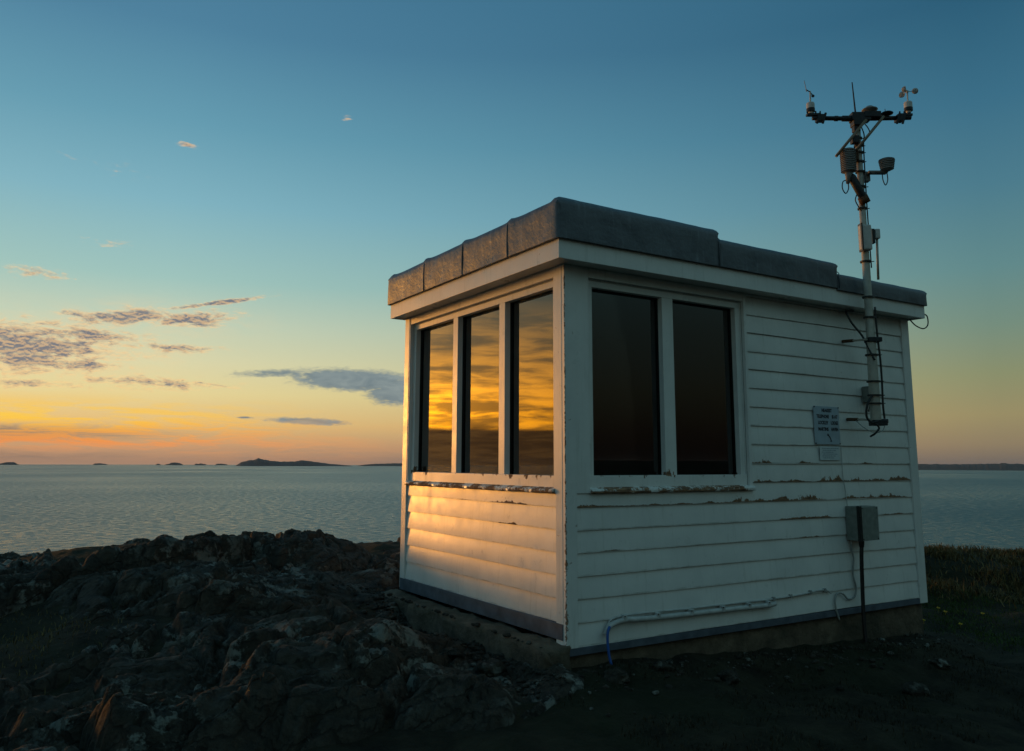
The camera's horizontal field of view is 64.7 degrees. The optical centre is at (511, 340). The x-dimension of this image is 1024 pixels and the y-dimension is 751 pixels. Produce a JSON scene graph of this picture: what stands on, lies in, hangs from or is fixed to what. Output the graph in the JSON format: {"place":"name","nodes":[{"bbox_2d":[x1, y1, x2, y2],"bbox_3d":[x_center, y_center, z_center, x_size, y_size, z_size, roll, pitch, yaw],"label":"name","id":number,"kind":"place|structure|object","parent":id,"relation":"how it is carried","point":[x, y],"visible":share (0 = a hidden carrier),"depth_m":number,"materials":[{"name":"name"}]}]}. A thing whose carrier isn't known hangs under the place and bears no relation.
{"place":"outdoors","nodes":[
{"label":"outdoors","id":0,"kind":"place"},
{"bbox_2d":[0,462,18,464],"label":"island","id":1,"kind":"structure","parent":0,"point":[9,463],"depth_m":9474.07,"materials":[{"name":"grey stone"}]},
{"bbox_2d":[165,462,182,464],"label":"island","id":2,"kind":"structure","parent":0,"point":[175,463],"depth_m":10279.25,"materials":[{"name":"grey stone"}]},
{"bbox_2d":[236,458,348,465],"bbox_3d":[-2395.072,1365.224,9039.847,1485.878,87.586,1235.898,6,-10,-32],"label":"island","id":3,"kind":"structure","parent":0,"point":[258,462],"depth_m":8723.28,"materials":[{"name":"grey stone"}]},
{"bbox_2d":[359,463,401,465],"bbox_3d":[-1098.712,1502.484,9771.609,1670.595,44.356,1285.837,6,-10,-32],"label":"island","id":4,"kind":"structure","parent":0,"point":[393,464],"depth_m":9523.61,"materials":[{"name":"grey stone"}]},
{"bbox_2d":[0,539,1023,750],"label":"ground","id":5,"kind":"structure","parent":0,"point":[559,726],"depth_m":5.15,"materials":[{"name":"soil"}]},
{"bbox_2d":[0,592,154,694],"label":"hollow grass","id":6,"kind":"structure","parent":5,"relation":"on","point":[36,633],"depth_m":5.66,"materials":[{"name":"plant"}]},
{"bbox_2d":[0,528,583,750],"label":"rock outcrop","id":7,"kind":"object","parent":5,"relation":"on","point":[288,641],"visible":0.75,"depth_m":4.88,"materials":[{"name":"grey stone"}]},
{"bbox_2d":[474,658,506,676],"bbox_3d":[-0.148,2.147,5.271,0.228,0.118,0.186,6,-10,-32],"label":"stone","id":8,"kind":"object","parent":7,"relation":"on","point":[492,667],"visible":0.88,"depth_m":5.22,"materials":[{"name":"grey stone"}]},
{"bbox_2d":[380,611,396,619],"bbox_3d":[-1.043,2.326,6.788,0.151,0.094,0.144,2,-9,-13],"label":"stone","id":9,"kind":"object","parent":5,"relation":"on","point":[391,615],"visible":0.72,"depth_m":6.75,"materials":[{"name":"grey stone"}]},
{"bbox_2d":[604,667,629,684],"bbox_3d":[0.652,2.112,5.065,0.212,0.100,0.165,6,-10,-32],"label":"stone","id":10,"kind":"object","parent":5,"relation":"on","point":[616,674],"visible":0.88,"depth_m":5.02,"materials":[{"name":"grey stone"}]},
{"bbox_2d":[382,197,927,669],"bbox_3d":[1.323,1.291,7.512,4.383,3.907,2.938,6,-10,-32],"label":"lookout hut","id":11,"kind":"object","parent":5,"relation":"on","point":[608,413],"visible":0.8,"depth_m":6.30,"materials":[{"name":"paint"}]},
{"bbox_2d":[405,279,555,493],"bbox_3d":[-0.292,0.457,6.662,0.173,1.515,2.396,6,-10,-32],"label":"window frame","id":12,"kind":"structure","parent":11,"relation":"in","point":[483,390],"depth_m":6.57,"materials":[{"name":"paint"}]},
{"bbox_2d":[588,279,755,493],"bbox_3d":[1.190,0.377,6.104,1.619,1.515,0.173,6,-10,-32],"label":"window frame","id":13,"kind":"structure","parent":11,"relation":"in","point":[666,391],"depth_m":6.09,"materials":[{"name":"paint"}]},
{"bbox_2d":[603,600,776,634],"bbox_3d":[1.335,1.989,5.859,1.699,0.123,0.050,6,-10,-32],"label":"conduit","id":14,"kind":"object","parent":11,"relation":"attached to","point":[624,618],"visible":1,"depth_m":5.81,"materials":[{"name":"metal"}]},
{"bbox_2d":[606,626,612,664],"bbox_3d":[0.705,2.117,5.327,0.176,0.426,0.044,-7,-11,38],"label":"blue cable","id":15,"kind":"object","parent":14,"relation":"hanging from","point":[607,644],"visible":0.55,"depth_m":5.37,"materials":[{"name":"blue plastic"}]},
{"bbox_2d":[607,588,830,624],"bbox_3d":[1.635,2.009,6.062,2.377,0.118,0.024,6,-10,-32],"label":"thin conduit","id":16,"kind":"object","parent":11,"relation":"attached to","point":[775,598],"visible":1,"depth_m":6.05,"materials":[{"name":"white plastic"}]},
{"bbox_2d":[813,406,840,444],"bbox_3d":[2.704,0.732,6.934,0.336,0.324,0.008,6,-10,-32],"label":"phone notice","id":17,"kind":"object","parent":11,"relation":"attached to","point":[826,426],"visible":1,"depth_m":6.93,"materials":[{"name":"white plastic"}]},
{"bbox_2d":[820,446,839,459],"bbox_3d":[2.718,0.968,6.909,0.262,0.117,0.004,6,-10,-32],"label":"notice","id":18,"kind":"object","parent":11,"relation":"attached to","point":[829,453],"visible":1,"depth_m":6.91,"materials":[{"name":"white plastic"}]},
{"bbox_2d":[840,447,847,505],"bbox_3d":[2.865,1.174,6.972,0.048,0.503,0.010,6,-10,-32],"label":"thin cable","id":19,"kind":"object","parent":11,"relation":"attached to","point":[843,477],"visible":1,"depth_m":6.96,"materials":[{"name":"grey plastic"}]},
{"bbox_2d":[844,310,875,359],"bbox_3d":[3.024,-0.049,7.122,0.169,0.498,0.330,1,-9,-5],"label":"eaves cable","id":20,"kind":"object","parent":11,"relation":"attached to","point":[856,328],"visible":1,"depth_m":7.07,"materials":[{"name":"black rubber"}]},
{"bbox_2d":[804,81,917,436],"bbox_3d":[3.173,-0.766,7.132,1.019,3.228,0.323,-1,-9,10],"label":"weather mast","id":21,"kind":"object","parent":11,"relation":"attached to","point":[852,161],"visible":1,"depth_m":7.14,"materials":[{"name":"metal"}]},
{"bbox_2d":[845,505,879,546],"bbox_3d":[3.000,1.591,6.915,0.251,0.345,0.148,6,-10,-32],"label":"meter box","id":22,"kind":"object","parent":11,"relation":"attached to","point":[862,524],"visible":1,"depth_m":6.86,"materials":[{"name":"grey metal"}]},
{"bbox_2d":[834,540,856,619],"bbox_3d":[2.804,2.013,6.799,0.311,0.641,0.032,6,-10,-32],"label":"grey flex","id":23,"kind":"object","parent":22,"relation":"hanging from","point":[844,595],"visible":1,"depth_m":6.85,"materials":[{"name":"plastic"}]},
{"bbox_2d":[859,547,867,641],"bbox_3d":[2.955,2.207,6.789,0.054,0.933,0.063,6,-10,-32],"label":"supply cable","id":24,"kind":"object","parent":22,"relation":"attached to","point":[862,588],"visible":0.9,"depth_m":6.80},
{"bbox_2d":[862,386,869,411],"bbox_3d":[3.205,0.532,7.243,0.155,0.232,0.082,6,-10,-32],"label":"junction box","id":25,"kind":"object","parent":11,"relation":"attached to","point":[865,392],"visible":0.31,"depth_m":7.23,"materials":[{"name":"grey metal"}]},
{"bbox_2d":[909,314,928,328],"bbox_3d":[3.892,-0.182,7.705,0.252,0.157,0.041,4,-9,-22],"label":"cable loop","id":26,"kind":"object","parent":11,"relation":"attached to","point":[920,327],"visible":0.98,"depth_m":7.72,"materials":[{"name":"black rubber"}]},
{"bbox_2d":[331,580,980,716],"bbox_3d":[1.210,2.393,6.932,4.724,0.528,3.660,6,-10,-32],"label":"rubble","id":27,"kind":"object","parent":5,"relation":"on","point":[487,656],"visible":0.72,"depth_m":5.70,"materials":[{"name":"grey stone"}]},
{"bbox_2d":[652,660,673,670],"bbox_3d":[0.986,2.139,5.295,0.134,0.076,0.132,6,-10,-32],"label":"stone","id":28,"kind":"object","parent":5,"relation":"on","point":[662,665],"visible":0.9,"depth_m":5.26,"materials":[{"name":"grey stone"}]},
{"bbox_2d":[717,668,738,683],"bbox_3d":[1.442,2.241,5.385,0.144,0.092,0.179,-3,-9,22],"label":"stone","id":29,"kind":"object","parent":5,"relation":"on","point":[727,674],"visible":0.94,"depth_m":5.34,"materials":[{"name":"grey stone"}]},
{"bbox_2d":[901,681,929,695],"bbox_3d":[2.814,2.435,5.632,0.176,0.104,0.187,-5,-10,29],"label":"stone","id":30,"kind":"object","parent":5,"relation":"on","point":[914,688],"visible":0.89,"depth_m":5.59,"materials":[{"name":"grey stone"}]},
{"bbox_2d":[928,658,951,669],"bbox_3d":[3.251,2.460,6.148,0.132,0.080,0.165,6,-10,-32],"label":"stone","id":31,"kind":"object","parent":5,"relation":"on","point":[942,663],"visible":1,"depth_m":6.10,"materials":[{"name":"grey stone"}]},
{"bbox_2d":[922,583,1023,653],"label":"turf","id":32,"kind":"structure","parent":5,"relation":"on","point":[962,606],"depth_m":8.05,"materials":[{"name":"plant"}]},
{"bbox_2d":[924,541,1023,608],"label":"scrub","id":33,"kind":"object","parent":5,"relation":"on","point":[941,550],"visible":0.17,"depth_m":9.57,"materials":[{"name":"plant"}]},
{"bbox_2d":[0,464,1023,554],"bbox_3d":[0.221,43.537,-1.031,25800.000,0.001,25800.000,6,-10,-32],"label":"sea","id":34,"kind":"structure","parent":0,"point":[51,507],"depth_m":854.55,"materials":[{"name":"liquid"}]},
{"bbox_2d":[0,0,1023,464],"label":"sky","id":35,"kind":"structure","parent":0,"point":[209,209],"materials":[{"name":"blue"}]},
{"bbox_2d":[918,463,1023,470],"bbox_3d":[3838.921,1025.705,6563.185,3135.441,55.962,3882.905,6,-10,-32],"label":"headland","id":36,"kind":"structure","parent":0,"point":[1009,467],"depth_m":6111.42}
]}

